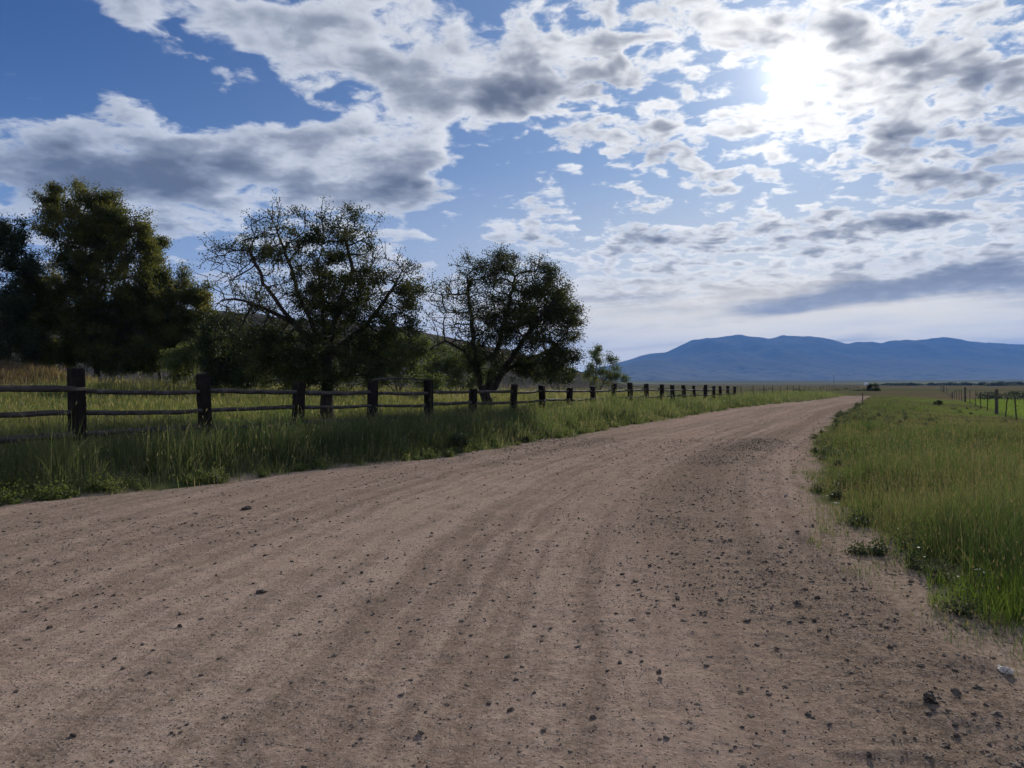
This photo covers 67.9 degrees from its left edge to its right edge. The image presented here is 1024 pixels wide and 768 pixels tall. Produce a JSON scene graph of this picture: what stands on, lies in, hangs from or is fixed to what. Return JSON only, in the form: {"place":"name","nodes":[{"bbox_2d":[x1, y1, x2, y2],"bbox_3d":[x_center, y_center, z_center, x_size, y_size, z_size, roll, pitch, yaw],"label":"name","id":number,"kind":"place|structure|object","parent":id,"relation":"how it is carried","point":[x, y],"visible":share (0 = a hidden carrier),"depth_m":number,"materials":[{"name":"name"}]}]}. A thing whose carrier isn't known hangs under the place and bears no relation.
{"place":"outdoors","nodes":[
{"label":"outdoors","id":0,"kind":"place"},
{"bbox_2d":[0,303,640,388],"bbox_3d":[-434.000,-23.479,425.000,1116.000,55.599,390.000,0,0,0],"label":"hill","id":1,"kind":"structure","parent":0,"point":[579,383],"depth_m":289.20,"materials":[{"name":"green plant"}]},
{"bbox_2d":[0,396,1023,767],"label":"road","id":2,"kind":"structure","parent":0,"point":[100,724],"depth_m":4.93,"materials":[{"name":"gravel"}]},
{"bbox_2d":[241,506,250,509],"bbox_3d":[-3.339,1.564,9.535,0.107,0.063,0.154,0,0,37],"label":"stone","id":3,"kind":"object","parent":2,"relation":"on","point":[246,508],"visible":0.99,"depth_m":9.51,"materials":[{"name":"grey stone"}]},
{"bbox_2d":[256,589,266,593],"bbox_3d":[-1.918,1.587,5.804,0.074,0.034,0.080,0,0,-37],"label":"stone","id":4,"kind":"object","parent":2,"relation":"on","point":[260,591],"visible":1,"depth_m":5.79,"materials":[{"name":"grey stone"}]},
{"bbox_2d":[921,692,938,703],"bbox_3d":[2.037,1.538,3.700,0.076,0.064,0.086,0,0,0],"label":"stone","id":5,"kind":"object","parent":2,"relation":"on","point":[927,697],"visible":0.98,"depth_m":3.69,"materials":[{"name":"grey stone"}]},
{"bbox_2d":[996,665,1014,674],"bbox_3d":[2.719,1.581,4.202,0.108,0.045,0.084,0,0,0],"label":"stone","id":6,"kind":"object","parent":2,"relation":"on","point":[1006,670],"visible":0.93,"depth_m":4.18,"materials":[{"name":"grey stone"}]},
{"bbox_2d":[0,373,1023,692],"bbox_3d":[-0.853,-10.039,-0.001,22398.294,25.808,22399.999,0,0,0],"label":"ground","id":7,"kind":"structure","parent":0,"point":[902,601],"depth_m":12.09,"materials":[{"name":"soil"}]},
{"bbox_2d":[0,208,60,366],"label":"poplar tree","id":8,"kind":"object","parent":7,"relation":"on","point":[15,303],"visible":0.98,"depth_m":41.90,"materials":[{"name":"green plant"}]},
{"bbox_2d":[0,357,102,384],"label":"grass","id":9,"kind":"structure","parent":7,"relation":"on","point":[29,371],"depth_m":36.77,"materials":[{"name":"green plant"}]},
{"bbox_2d":[1,175,178,380],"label":"poplar tree","id":10,"kind":"object","parent":7,"relation":"on","point":[102,229],"visible":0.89,"depth_m":45.04,"materials":[{"name":"green plant"}]},
{"bbox_2d":[111,234,221,382],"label":"poplar tree","id":11,"kind":"object","parent":7,"relation":"on","point":[182,323],"visible":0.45,"depth_m":48.13,"materials":[{"name":"green plant"}]},
{"bbox_2d":[156,335,214,386],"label":"leafy bush","id":12,"kind":"object","parent":7,"relation":"on","point":[176,361],"visible":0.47,"depth_m":42.45,"materials":[{"name":"green plant"}]},
{"bbox_2d":[187,306,322,389],"bbox_3d":[-13.315,-1.688,40.247,7.221,4.789,5.447,0,0,-21],"label":"leafy bush","id":13,"kind":"object","parent":7,"relation":"on","point":[221,372],"visible":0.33,"depth_m":38.93,"materials":[{"name":"green plant"}]},
{"bbox_2d":[193,190,434,419],"bbox_3d":[-5.579,-2.155,21.506,6.764,6.737,4.266,0,0,0],"label":"orchard tree","id":14,"kind":"object","parent":7,"relation":"on","point":[270,355],"visible":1,"depth_m":21.05,"materials":[{"name":"green plant"}]},
{"bbox_2d":[0,361,665,442],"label":"grass","id":15,"kind":"structure","parent":7,"relation":"on","point":[153,384],"depth_m":29.08,"materials":[{"name":"green plant"}]},
{"bbox_2d":[0,368,735,447],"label":"timber fence","id":16,"kind":"object","parent":7,"relation":"on","point":[75,389],"visible":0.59,"depth_m":15.89,"materials":[{"name":"brown wood"}]},
{"bbox_2d":[0,397,780,506],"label":"weeds","id":17,"kind":"object","parent":7,"relation":"on","point":[52,494],"visible":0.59,"depth_m":12.22,"materials":[{"name":"green plant"}]},
{"bbox_2d":[336,330,451,396],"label":"leafy bush","id":18,"kind":"object","parent":7,"relation":"on","point":[413,368],"visible":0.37,"depth_m":43.51,"materials":[{"name":"green plant"}]},
{"bbox_2d":[0,373,857,501],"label":"grass","id":19,"kind":"structure","parent":7,"relation":"on","point":[614,409],"depth_m":15.32,"materials":[{"name":"green plant"}]},
{"bbox_2d":[410,336,490,395],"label":"leafy bush","id":20,"kind":"object","parent":7,"relation":"on","point":[454,374],"visible":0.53,"depth_m":49.40,"materials":[{"name":"green plant"}]},
{"bbox_2d":[445,432,469,449],"bbox_3d":[-1.244,1.406,17.621,0.620,0.628,0.582,0,0,-37],"label":"verge shrub","id":21,"kind":"object","parent":7,"relation":"on","point":[454,438],"visible":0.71,"depth_m":17.50,"materials":[{"name":"green plant"}]},
{"bbox_2d":[414,242,590,406],"bbox_3d":[-0.320,-1.998,28.126,6.653,6.458,4.900,0,0,0],"label":"orchard tree","id":22,"kind":"object","parent":7,"relation":"on","point":[558,309],"visible":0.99,"depth_m":27.43,"materials":[{"name":"green plant"}]},
{"bbox_2d":[514,436,531,441],"bbox_3d":[0.275,1.552,20.527,0.442,0.368,0.512,0,0,-44],"label":"verge shrub","id":23,"kind":"object","parent":7,"relation":"on","point":[525,438],"visible":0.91,"depth_m":20.42,"materials":[{"name":"green plant"}]},
{"bbox_2d":[529,365,580,393],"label":"leafy bush","id":24,"kind":"object","parent":7,"relation":"on","point":[574,371],"visible":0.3,"depth_m":59.60,"materials":[{"name":"green plant"}]},
{"bbox_2d":[580,343,631,392],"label":"tree","id":25,"kind":"object","parent":7,"relation":"on","point":[611,374],"visible":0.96,"depth_m":77.74,"materials":[{"name":"green plant"}]},
{"bbox_2d":[618,386,866,391],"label":"brush","id":26,"kind":"object","parent":7,"relation":"on","point":[769,388],"visible":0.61,"depth_m":180.02,"materials":[{"name":"green plant"}]},
{"bbox_2d":[741,385,854,395],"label":"wire fence","id":27,"kind":"object","parent":7,"relation":"on","point":[799,388],"visible":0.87,"depth_m":97.15,"materials":[{"name":"wood"}]},
{"bbox_2d":[866,383,881,390],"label":"round bush","id":28,"kind":"object","parent":7,"relation":"on","point":[869,387],"visible":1,"depth_m":149.41,"materials":[{"name":"green plant"}]},
{"bbox_2d":[790,393,1023,678],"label":"grass","id":29,"kind":"structure","parent":7,"relation":"on","point":[998,472],"depth_m":9.89,"materials":[{"name":"green plant"}]},
{"bbox_2d":[806,400,1023,619],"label":"weeds","id":30,"kind":"object","parent":7,"relation":"on","point":[874,550],"visible":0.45,"depth_m":7.28,"materials":[{"name":"green plant"}]},
{"bbox_2d":[933,400,942,404],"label":"verge shrub","id":31,"kind":"object","parent":7,"relation":"on","point":[938,402],"visible":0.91,"depth_m":61.86,"materials":[{"name":"green plant"}]},
{"bbox_2d":[880,381,1023,385],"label":"treeline","id":32,"kind":"object","parent":7,"relation":"on","point":[1002,383],"visible":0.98,"depth_m":750.43,"materials":[{"name":"green plant"}]},
{"bbox_2d":[940,385,1023,420],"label":"wire fence","id":33,"kind":"object","parent":7,"relation":"on","point":[996,402],"visible":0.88,"depth_m":48.31,"materials":[{"name":"metal"}]},
{"bbox_2d":[966,398,1023,419],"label":"grass","id":34,"kind":"structure","parent":7,"relation":"on","point":[1001,404],"depth_m":68.10,"materials":[{"name":"green plant"}]},
{"bbox_2d":[976,390,1023,399],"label":"brush","id":35,"kind":"object","parent":7,"relation":"on","point":[1019,395],"visible":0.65,"depth_m":115.50,"materials":[{"name":"green plant"}]},
{"bbox_2d":[0,0,1023,371],"label":"sky","id":36,"kind":"structure","parent":0,"point":[843,171],"materials":[{"name":"blue"}]},
{"bbox_2d":[583,335,1023,379],"bbox_3d":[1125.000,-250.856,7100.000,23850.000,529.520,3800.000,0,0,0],"label":"mountains","id":37,"kind":"structure","parent":0,"point":[798,357],"depth_m":6712.40,"materials":[{"name":"blue stone"}]},
{"bbox_2d":[598,360,1023,379],"bbox_3d":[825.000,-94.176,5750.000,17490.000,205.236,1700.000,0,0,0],"label":"mountains","id":38,"kind":"structure","parent":0,"point":[651,370],"depth_m":5466.63,"materials":[{"name":"blue stone"}]},
{"bbox_2d":[923,545,1023,628],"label":"grass","id":39,"kind":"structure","parent":0,"point":[1007,612],"depth_m":5.44,"materials":[{"name":"green plant"}]}
]}

